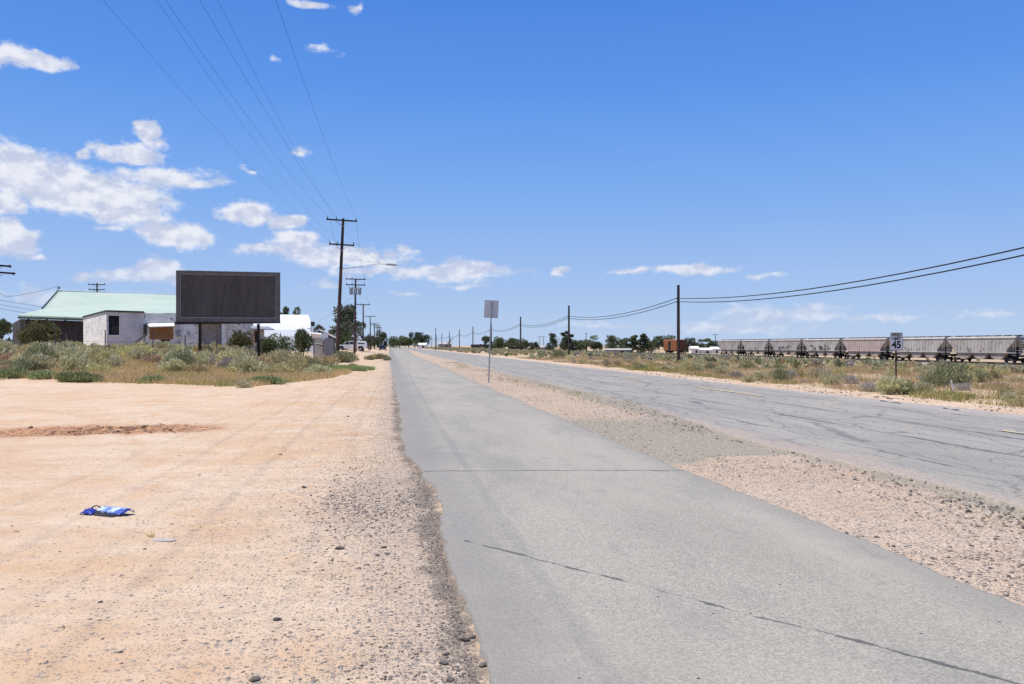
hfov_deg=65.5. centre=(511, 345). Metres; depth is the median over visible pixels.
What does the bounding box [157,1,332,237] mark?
power wire
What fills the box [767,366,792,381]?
green shrub
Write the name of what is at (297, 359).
olive shrub
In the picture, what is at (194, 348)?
olive shrub
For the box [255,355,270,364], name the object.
dry bush
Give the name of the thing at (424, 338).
round tree
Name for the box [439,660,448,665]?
asphalt chunk
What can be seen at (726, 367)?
sagebrush
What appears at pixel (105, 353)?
olive shrub
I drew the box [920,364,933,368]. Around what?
sagebrush
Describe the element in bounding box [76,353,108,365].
olive shrub
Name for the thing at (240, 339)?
garden bush
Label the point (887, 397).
gravel
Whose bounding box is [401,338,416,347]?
round tree
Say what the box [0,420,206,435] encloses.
earth clods
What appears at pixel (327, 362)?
olive shrub
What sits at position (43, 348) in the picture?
green shrub
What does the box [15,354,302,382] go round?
dry grass
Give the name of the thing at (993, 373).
olive shrub
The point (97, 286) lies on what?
power pole
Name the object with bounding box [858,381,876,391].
grey bush
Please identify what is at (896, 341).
speed limit sign
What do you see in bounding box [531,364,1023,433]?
road marking
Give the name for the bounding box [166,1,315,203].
power wire
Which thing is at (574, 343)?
distant tree
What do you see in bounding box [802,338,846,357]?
hopper car
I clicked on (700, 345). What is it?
distant tree
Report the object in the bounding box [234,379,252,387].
sagebrush
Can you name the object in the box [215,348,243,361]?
sagebrush
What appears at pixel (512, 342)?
distant tree
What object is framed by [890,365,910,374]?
olive shrub
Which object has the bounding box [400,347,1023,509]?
road
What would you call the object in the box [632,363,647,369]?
green shrub
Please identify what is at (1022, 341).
hopper car
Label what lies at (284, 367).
olive shrub
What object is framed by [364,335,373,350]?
street tree
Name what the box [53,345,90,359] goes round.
sagebrush
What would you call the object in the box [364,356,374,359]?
green shrub
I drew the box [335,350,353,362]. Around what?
green shrub
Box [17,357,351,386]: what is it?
dry grass
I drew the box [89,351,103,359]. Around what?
olive shrub
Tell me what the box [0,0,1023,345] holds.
sky
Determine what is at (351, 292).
power pole
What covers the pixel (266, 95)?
power wire
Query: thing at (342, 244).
power pole
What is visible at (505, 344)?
distant tree
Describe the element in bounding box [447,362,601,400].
dry grass
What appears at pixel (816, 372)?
sagebrush
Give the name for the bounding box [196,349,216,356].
sagebrush
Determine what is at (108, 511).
crumpled bag
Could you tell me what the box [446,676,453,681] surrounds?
asphalt chunk
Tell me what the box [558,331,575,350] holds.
distant tree
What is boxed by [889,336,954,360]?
hopper car
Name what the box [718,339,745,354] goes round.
hopper car
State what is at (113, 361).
sagebrush
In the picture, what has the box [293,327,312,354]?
garden bush
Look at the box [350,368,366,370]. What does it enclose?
weed clump
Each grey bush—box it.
[206,354,216,363]
[216,356,232,367]
[726,371,743,377]
[786,369,798,378]
[843,375,860,383]
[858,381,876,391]
[950,382,971,390]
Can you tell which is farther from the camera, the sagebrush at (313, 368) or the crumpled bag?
the sagebrush at (313, 368)
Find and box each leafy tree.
[0,318,12,343]
[280,306,300,314]
[314,324,324,330]
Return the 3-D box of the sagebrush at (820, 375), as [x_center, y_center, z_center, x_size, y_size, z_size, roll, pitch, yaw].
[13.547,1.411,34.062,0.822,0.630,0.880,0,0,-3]
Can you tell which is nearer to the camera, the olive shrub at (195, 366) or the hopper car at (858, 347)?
the olive shrub at (195, 366)
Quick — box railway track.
[470,347,1023,363]
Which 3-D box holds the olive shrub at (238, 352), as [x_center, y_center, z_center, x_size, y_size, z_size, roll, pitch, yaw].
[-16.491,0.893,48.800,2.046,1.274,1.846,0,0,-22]
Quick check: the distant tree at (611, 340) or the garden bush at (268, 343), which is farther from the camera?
the distant tree at (611, 340)
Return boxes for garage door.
[321,333,327,339]
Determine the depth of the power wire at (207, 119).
30.68 m
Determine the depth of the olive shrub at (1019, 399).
20.97 m
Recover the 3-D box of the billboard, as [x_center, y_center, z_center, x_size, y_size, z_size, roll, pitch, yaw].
[-19.532,-1.699,54.951,6.862,6.748,0.558,0,0,-14]
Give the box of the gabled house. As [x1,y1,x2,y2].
[314,329,335,340]
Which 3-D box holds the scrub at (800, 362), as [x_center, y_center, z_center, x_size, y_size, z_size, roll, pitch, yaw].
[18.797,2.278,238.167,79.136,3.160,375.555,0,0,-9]
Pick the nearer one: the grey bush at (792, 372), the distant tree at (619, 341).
the grey bush at (792, 372)
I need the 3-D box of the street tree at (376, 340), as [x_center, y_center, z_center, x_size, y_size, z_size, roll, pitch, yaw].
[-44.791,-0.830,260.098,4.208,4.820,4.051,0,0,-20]
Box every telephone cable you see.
[433,247,1023,339]
[436,254,1023,339]
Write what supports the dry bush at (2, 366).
on the ground at (168, 621)
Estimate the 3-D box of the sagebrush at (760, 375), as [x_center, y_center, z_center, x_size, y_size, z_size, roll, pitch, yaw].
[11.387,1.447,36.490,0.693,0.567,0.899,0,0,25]
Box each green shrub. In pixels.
[8,355,40,370]
[22,340,59,365]
[161,347,196,369]
[306,359,327,367]
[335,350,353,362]
[339,350,357,362]
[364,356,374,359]
[376,353,388,358]
[550,349,564,356]
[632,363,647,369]
[704,363,715,369]
[737,360,756,368]
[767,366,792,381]
[772,363,787,368]
[889,378,921,394]
[918,372,957,386]
[932,359,974,384]
[967,368,993,382]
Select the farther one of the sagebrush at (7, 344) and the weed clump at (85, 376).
the sagebrush at (7, 344)
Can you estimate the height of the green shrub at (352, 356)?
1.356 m
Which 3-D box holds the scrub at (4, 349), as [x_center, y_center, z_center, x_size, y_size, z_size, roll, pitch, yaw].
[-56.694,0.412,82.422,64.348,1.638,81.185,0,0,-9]
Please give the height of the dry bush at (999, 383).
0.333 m
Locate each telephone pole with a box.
[520,317,520,349]
[568,305,569,355]
[676,285,679,363]
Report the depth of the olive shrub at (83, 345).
53.85 m
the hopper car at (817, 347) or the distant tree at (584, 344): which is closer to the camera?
the hopper car at (817, 347)
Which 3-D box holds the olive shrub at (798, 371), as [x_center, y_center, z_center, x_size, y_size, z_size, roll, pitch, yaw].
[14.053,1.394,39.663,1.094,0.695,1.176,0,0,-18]
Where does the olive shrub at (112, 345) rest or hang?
on the ground at (168, 621)
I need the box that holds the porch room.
[250,326,273,349]
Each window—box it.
[107,314,119,335]
[254,331,256,342]
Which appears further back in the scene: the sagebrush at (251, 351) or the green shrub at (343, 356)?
the green shrub at (343, 356)
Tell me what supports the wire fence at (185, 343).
on the ground at (168, 621)
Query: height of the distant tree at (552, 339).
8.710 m
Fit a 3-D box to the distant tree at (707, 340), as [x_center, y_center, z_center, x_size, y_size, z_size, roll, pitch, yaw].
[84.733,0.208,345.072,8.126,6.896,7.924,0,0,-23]
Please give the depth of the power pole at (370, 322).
212.90 m
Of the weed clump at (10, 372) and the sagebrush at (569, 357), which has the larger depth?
the sagebrush at (569, 357)
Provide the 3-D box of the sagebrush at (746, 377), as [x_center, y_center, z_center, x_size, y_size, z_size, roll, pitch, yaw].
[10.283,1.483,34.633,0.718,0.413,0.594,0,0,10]
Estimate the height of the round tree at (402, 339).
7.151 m
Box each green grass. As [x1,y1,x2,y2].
[93,366,374,387]
[327,364,374,369]
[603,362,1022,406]
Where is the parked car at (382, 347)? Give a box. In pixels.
[379,345,385,350]
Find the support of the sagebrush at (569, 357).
on the ground at (168, 621)
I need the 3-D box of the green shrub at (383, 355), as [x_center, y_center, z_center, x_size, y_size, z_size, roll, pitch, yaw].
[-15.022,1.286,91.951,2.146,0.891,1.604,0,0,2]
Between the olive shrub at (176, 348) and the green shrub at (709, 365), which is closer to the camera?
the green shrub at (709, 365)
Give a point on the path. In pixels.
(576, 554)
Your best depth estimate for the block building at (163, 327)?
72.65 m
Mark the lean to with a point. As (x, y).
(316, 335)
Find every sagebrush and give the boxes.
[0,338,16,352]
[0,359,13,368]
[10,351,30,361]
[13,352,57,370]
[52,339,78,351]
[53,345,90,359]
[57,351,91,371]
[103,354,127,366]
[124,348,146,359]
[155,357,185,370]
[162,347,189,362]
[195,352,210,364]
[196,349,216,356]
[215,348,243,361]
[229,353,266,372]
[230,346,258,357]
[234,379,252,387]
[264,348,295,365]
[303,363,331,372]
[565,354,575,359]
[601,359,610,365]
[672,358,683,363]
[689,360,703,371]
[696,359,705,363]
[712,366,726,374]
[716,364,730,372]
[740,375,756,381]
[754,371,766,380]
[807,367,825,378]
[818,371,834,381]
[823,374,843,384]
[874,364,887,369]
[874,375,914,393]
[884,370,894,375]
[913,381,934,391]
[917,367,939,375]
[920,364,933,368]
[999,391,1019,401]
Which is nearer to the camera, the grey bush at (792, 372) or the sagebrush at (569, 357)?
the grey bush at (792, 372)
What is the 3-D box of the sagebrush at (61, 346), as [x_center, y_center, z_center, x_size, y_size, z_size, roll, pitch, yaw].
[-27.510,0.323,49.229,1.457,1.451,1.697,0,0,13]
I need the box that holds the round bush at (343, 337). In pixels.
[339,330,352,344]
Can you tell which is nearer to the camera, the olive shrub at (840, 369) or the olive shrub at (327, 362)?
the olive shrub at (840, 369)
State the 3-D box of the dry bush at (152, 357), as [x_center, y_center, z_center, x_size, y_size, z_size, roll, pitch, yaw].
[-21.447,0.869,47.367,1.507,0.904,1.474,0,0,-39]
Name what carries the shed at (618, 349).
on the ground at (168, 621)
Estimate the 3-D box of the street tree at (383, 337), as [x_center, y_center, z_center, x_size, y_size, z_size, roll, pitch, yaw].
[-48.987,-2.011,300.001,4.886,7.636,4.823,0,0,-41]
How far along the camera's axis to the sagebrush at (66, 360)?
39.54 m
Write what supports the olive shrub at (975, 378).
on the ground at (168, 621)
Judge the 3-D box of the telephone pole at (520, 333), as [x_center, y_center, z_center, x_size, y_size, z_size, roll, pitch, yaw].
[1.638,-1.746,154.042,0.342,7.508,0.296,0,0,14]
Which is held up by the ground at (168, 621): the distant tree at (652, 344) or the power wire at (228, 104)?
the distant tree at (652, 344)
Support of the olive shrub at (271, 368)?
on the ground at (168, 621)
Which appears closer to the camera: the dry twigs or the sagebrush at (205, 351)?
the dry twigs
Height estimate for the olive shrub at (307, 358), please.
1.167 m
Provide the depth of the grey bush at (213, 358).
48.16 m
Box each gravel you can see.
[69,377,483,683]
[209,447,439,647]
[393,403,477,683]
[432,362,1023,601]
[581,366,1020,412]
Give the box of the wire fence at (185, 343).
[9,324,300,355]
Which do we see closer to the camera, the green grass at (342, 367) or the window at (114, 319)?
the green grass at (342, 367)
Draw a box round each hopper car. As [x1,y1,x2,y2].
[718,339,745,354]
[741,339,773,355]
[769,338,807,356]
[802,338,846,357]
[841,337,893,358]
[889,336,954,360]
[947,335,1023,362]
[1019,336,1023,356]
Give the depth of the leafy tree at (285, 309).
132.24 m
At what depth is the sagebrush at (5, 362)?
40.81 m
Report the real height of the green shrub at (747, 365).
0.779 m
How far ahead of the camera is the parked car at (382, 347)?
213.83 m
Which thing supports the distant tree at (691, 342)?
on the ground at (168, 621)
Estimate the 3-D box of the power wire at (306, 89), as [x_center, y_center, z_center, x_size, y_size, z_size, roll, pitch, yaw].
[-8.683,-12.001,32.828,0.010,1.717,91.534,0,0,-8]
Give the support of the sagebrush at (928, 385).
on the ground at (168, 621)
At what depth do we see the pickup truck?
151.13 m
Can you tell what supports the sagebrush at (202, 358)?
on the ground at (168, 621)
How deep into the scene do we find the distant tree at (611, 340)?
344.21 m
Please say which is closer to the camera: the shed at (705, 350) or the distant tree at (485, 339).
the shed at (705, 350)
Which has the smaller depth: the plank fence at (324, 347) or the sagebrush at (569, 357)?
the plank fence at (324, 347)
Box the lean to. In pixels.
[310,332,321,353]
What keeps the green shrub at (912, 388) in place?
on the ground at (168, 621)
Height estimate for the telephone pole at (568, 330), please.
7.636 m
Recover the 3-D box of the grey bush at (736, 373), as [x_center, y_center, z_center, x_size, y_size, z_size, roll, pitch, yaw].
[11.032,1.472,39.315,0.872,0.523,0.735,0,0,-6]
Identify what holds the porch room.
on the ground at (168, 621)
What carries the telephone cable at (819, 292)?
attached to the telephone pole at (678, 324)
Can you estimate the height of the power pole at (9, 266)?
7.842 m
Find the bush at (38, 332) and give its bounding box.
[14,318,61,344]
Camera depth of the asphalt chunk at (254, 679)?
3.86 m
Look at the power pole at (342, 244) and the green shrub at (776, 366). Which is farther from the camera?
the power pole at (342, 244)
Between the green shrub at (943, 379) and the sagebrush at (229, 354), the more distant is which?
the sagebrush at (229, 354)
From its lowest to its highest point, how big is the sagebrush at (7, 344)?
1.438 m
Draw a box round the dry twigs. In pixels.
[11,414,408,628]
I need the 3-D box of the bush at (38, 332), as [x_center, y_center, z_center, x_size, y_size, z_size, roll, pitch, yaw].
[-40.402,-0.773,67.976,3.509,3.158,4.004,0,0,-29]
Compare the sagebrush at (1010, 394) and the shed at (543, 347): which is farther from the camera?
the shed at (543, 347)
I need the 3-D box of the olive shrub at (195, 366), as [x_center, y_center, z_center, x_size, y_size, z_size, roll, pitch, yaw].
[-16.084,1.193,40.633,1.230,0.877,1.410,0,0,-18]
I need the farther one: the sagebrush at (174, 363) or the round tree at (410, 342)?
the round tree at (410, 342)
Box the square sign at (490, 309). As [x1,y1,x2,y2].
[484,300,498,382]
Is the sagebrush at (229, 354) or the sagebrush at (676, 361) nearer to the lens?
the sagebrush at (229, 354)
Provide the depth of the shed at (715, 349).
327.50 m
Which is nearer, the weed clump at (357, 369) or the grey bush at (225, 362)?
the grey bush at (225, 362)
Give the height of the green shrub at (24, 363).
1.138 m
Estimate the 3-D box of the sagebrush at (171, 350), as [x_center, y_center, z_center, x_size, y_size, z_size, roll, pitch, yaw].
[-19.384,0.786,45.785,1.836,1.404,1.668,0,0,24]
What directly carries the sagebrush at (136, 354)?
on the ground at (168, 621)
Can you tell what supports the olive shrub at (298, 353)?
on the ground at (168, 621)
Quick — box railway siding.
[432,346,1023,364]
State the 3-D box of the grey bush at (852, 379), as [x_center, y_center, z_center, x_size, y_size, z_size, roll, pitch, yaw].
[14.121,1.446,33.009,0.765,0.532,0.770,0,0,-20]
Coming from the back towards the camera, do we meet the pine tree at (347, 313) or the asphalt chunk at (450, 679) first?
the pine tree at (347, 313)
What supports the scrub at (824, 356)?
on the ground at (168, 621)
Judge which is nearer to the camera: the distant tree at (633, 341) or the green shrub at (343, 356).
the green shrub at (343, 356)
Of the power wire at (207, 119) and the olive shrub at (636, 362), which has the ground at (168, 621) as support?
the olive shrub at (636, 362)
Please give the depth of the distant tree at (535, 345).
344.09 m
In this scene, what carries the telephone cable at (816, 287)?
attached to the telephone pole at (678, 324)
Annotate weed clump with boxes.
[0,366,27,377]
[24,369,56,379]
[53,371,74,381]
[63,369,105,382]
[139,374,165,382]
[247,374,289,384]
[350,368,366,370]
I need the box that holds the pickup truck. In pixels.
[339,341,367,350]
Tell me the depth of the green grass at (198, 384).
32.14 m
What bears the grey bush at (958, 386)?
on the ground at (168, 621)
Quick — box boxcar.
[663,340,685,352]
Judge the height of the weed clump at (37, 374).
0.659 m
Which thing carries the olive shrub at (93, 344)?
on the ground at (168, 621)
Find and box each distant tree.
[481,335,489,347]
[492,336,503,348]
[498,339,511,347]
[507,338,518,348]
[514,338,529,348]
[529,341,539,349]
[545,333,557,349]
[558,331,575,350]
[570,338,581,350]
[576,335,597,350]
[590,341,602,350]
[604,334,616,347]
[615,338,630,347]
[625,335,638,351]
[636,333,648,351]
[643,338,659,351]
[653,336,662,347]
[658,334,675,352]
[684,337,695,352]
[695,342,704,347]
[698,338,712,347]
[710,340,719,347]
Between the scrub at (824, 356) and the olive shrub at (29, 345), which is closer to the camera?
the olive shrub at (29, 345)
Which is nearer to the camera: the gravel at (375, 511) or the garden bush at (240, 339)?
the gravel at (375, 511)
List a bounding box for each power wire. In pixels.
[103,0,328,239]
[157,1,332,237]
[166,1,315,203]
[200,1,334,213]
[217,0,348,236]
[276,1,349,203]
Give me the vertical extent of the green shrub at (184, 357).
1.508 m
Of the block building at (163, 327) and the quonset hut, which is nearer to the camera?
the block building at (163, 327)
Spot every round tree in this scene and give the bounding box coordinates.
[387,335,410,347]
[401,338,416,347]
[408,332,422,346]
[417,333,430,345]
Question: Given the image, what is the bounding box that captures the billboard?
[175,270,279,356]
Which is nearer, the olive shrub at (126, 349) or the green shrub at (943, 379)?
the green shrub at (943, 379)
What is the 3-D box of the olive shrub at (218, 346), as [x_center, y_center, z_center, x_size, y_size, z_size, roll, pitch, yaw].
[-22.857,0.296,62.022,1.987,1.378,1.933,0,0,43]
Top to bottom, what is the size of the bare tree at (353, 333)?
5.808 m
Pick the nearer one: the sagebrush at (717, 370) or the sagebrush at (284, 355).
the sagebrush at (717, 370)
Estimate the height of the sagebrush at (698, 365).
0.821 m
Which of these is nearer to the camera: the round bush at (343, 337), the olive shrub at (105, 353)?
the olive shrub at (105, 353)
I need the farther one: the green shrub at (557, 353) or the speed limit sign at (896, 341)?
the green shrub at (557, 353)
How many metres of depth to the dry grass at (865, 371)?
39.64 m
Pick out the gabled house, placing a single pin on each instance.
(325, 335)
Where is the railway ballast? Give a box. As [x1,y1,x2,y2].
[428,346,1014,365]
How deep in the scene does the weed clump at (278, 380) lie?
32.83 m
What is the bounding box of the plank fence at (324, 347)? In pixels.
[313,337,334,363]
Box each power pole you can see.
[0,264,14,275]
[88,283,104,291]
[326,216,397,351]
[346,277,365,353]
[356,303,369,351]
[365,315,374,348]
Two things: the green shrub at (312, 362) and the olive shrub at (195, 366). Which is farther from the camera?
the green shrub at (312, 362)
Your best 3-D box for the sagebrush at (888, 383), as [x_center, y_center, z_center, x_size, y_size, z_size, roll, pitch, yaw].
[12.503,1.350,26.128,1.257,0.771,0.912,0,0,-7]
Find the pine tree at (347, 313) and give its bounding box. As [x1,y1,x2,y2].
[328,303,372,349]
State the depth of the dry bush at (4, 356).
46.50 m
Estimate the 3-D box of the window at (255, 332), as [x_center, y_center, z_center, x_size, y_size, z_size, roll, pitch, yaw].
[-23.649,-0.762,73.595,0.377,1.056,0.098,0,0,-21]
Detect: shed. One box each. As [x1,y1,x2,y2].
[418,343,426,347]
[438,342,451,346]
[538,345,553,349]
[604,348,631,351]
[689,346,698,352]
[699,348,712,352]
[709,347,719,352]
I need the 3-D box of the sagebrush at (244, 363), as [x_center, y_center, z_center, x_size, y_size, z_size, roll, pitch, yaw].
[-13.461,1.083,40.749,2.034,1.428,1.666,0,0,-30]
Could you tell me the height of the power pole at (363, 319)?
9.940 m
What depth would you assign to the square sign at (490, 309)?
34.33 m
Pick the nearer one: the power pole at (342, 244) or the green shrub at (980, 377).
the green shrub at (980, 377)
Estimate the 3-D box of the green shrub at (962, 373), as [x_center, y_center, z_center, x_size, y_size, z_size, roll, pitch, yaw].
[17.571,1.151,31.860,1.442,1.239,1.761,0,0,-39]
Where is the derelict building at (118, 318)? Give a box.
[13,290,175,346]
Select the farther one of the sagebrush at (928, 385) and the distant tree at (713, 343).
the distant tree at (713, 343)
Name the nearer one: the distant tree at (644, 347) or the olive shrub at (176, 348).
the olive shrub at (176, 348)
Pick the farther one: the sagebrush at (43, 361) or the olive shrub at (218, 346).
the olive shrub at (218, 346)
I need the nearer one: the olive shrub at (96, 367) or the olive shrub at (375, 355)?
the olive shrub at (96, 367)
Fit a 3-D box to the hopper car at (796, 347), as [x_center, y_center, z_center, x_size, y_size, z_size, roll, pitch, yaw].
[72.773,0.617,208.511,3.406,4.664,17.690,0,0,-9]
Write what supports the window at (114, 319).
in the derelict building at (118, 318)
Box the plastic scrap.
[151,538,176,541]
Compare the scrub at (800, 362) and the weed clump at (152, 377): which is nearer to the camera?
the weed clump at (152, 377)
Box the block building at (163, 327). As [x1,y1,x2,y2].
[144,313,252,348]
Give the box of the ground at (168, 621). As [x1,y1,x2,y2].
[0,345,1023,683]
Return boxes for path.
[389,347,1023,683]
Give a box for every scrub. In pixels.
[0,340,247,358]
[424,347,1023,373]
[593,349,980,360]
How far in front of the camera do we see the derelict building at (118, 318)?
79.87 m
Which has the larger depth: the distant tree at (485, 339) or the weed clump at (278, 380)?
the distant tree at (485, 339)
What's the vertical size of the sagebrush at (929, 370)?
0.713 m
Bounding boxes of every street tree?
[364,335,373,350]
[371,335,380,346]
[375,330,387,347]
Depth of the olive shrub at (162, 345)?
63.95 m
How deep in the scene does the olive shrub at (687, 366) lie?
46.64 m
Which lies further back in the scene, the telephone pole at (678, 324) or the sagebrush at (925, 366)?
the telephone pole at (678, 324)
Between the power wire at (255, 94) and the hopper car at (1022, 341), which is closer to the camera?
the power wire at (255, 94)
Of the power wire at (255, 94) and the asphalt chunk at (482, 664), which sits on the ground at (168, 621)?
the asphalt chunk at (482, 664)
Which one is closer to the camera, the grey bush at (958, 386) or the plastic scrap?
the plastic scrap
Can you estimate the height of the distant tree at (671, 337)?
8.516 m
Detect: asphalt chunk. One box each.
[249,676,259,681]
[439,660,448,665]
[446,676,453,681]
[459,636,468,641]
[479,662,486,666]
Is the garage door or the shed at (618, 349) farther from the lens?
the shed at (618, 349)
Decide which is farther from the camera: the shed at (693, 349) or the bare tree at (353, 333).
the shed at (693, 349)
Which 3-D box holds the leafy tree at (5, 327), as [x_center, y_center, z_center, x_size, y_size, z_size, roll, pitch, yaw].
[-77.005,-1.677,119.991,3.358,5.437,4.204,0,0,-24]
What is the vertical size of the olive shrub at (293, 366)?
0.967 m
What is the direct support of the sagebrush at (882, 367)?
on the ground at (168, 621)
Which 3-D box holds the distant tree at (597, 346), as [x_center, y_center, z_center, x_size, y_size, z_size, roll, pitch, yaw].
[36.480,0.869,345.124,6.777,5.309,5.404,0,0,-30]
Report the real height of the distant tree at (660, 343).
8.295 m
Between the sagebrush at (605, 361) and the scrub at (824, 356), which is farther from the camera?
the scrub at (824, 356)
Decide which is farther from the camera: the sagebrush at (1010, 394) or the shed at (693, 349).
the shed at (693, 349)
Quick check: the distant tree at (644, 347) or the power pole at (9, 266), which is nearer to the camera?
the power pole at (9, 266)
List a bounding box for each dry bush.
[0,351,17,360]
[0,364,10,369]
[140,352,162,362]
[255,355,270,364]
[982,382,1006,386]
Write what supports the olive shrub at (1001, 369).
on the ground at (168, 621)
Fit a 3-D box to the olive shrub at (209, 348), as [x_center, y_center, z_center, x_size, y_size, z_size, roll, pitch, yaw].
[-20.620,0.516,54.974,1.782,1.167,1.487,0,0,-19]
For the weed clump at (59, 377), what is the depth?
33.89 m
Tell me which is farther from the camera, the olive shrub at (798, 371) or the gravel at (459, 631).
the olive shrub at (798, 371)
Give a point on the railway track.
(848, 358)
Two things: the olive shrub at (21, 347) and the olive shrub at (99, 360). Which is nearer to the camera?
the olive shrub at (99, 360)
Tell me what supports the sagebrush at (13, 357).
on the ground at (168, 621)
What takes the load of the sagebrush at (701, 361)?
on the ground at (168, 621)
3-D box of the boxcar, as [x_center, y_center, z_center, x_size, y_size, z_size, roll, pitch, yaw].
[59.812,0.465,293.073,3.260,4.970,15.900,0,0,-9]
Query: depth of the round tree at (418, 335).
438.76 m
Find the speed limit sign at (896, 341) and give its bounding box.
[890,332,902,379]
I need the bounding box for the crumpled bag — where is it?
[80,505,133,516]
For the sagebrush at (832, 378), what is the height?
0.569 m
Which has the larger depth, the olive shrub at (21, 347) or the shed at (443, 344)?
the shed at (443, 344)
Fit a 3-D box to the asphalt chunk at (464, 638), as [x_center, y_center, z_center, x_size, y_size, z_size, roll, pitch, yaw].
[-0.263,1.628,4.410,0.046,0.029,0.074,12,-13,-41]
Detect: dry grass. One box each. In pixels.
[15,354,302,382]
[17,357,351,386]
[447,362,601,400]
[517,355,1023,407]
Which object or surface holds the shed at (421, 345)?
on the ground at (168, 621)
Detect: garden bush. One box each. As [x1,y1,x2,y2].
[227,329,253,348]
[255,333,294,353]
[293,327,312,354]
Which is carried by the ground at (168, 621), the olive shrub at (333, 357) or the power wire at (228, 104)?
the olive shrub at (333, 357)
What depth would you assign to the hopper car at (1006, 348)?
137.61 m
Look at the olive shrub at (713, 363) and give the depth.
58.55 m
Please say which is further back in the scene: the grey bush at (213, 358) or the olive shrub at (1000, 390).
the grey bush at (213, 358)
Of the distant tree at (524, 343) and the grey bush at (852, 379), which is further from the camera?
the distant tree at (524, 343)
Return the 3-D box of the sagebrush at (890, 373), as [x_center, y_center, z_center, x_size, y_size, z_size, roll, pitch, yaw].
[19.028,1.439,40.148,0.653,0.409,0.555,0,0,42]
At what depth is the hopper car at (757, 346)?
224.12 m
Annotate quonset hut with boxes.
[221,315,314,351]
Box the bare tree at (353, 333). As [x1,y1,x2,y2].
[345,322,364,351]
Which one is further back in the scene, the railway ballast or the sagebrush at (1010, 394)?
the railway ballast
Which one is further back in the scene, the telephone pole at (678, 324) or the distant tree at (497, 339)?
the distant tree at (497, 339)
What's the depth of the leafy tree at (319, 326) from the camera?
133.91 m
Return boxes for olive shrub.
[14,341,40,351]
[16,345,28,352]
[75,341,90,350]
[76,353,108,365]
[84,360,113,372]
[85,342,102,346]
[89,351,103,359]
[90,345,123,359]
[100,343,120,353]
[118,341,153,357]
[151,342,170,348]
[158,344,183,351]
[184,361,208,372]
[191,342,206,351]
[201,344,222,357]
[210,341,229,351]
[228,349,259,360]
[263,364,282,373]
[273,362,298,372]
[279,355,307,369]
[285,361,302,372]
[293,351,304,357]
[298,355,320,363]
[316,358,332,366]
[319,353,340,364]
[363,354,380,358]
[629,360,642,364]
[678,361,695,371]
[706,361,720,366]
[791,367,806,376]
[830,367,845,373]
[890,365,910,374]
[954,371,977,383]
[982,369,1002,380]
[994,366,1011,375]
[995,385,1023,396]
[1004,396,1023,405]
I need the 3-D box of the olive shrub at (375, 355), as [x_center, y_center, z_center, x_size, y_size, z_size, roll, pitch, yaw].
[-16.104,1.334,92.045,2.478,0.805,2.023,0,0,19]
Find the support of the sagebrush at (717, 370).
on the ground at (168, 621)

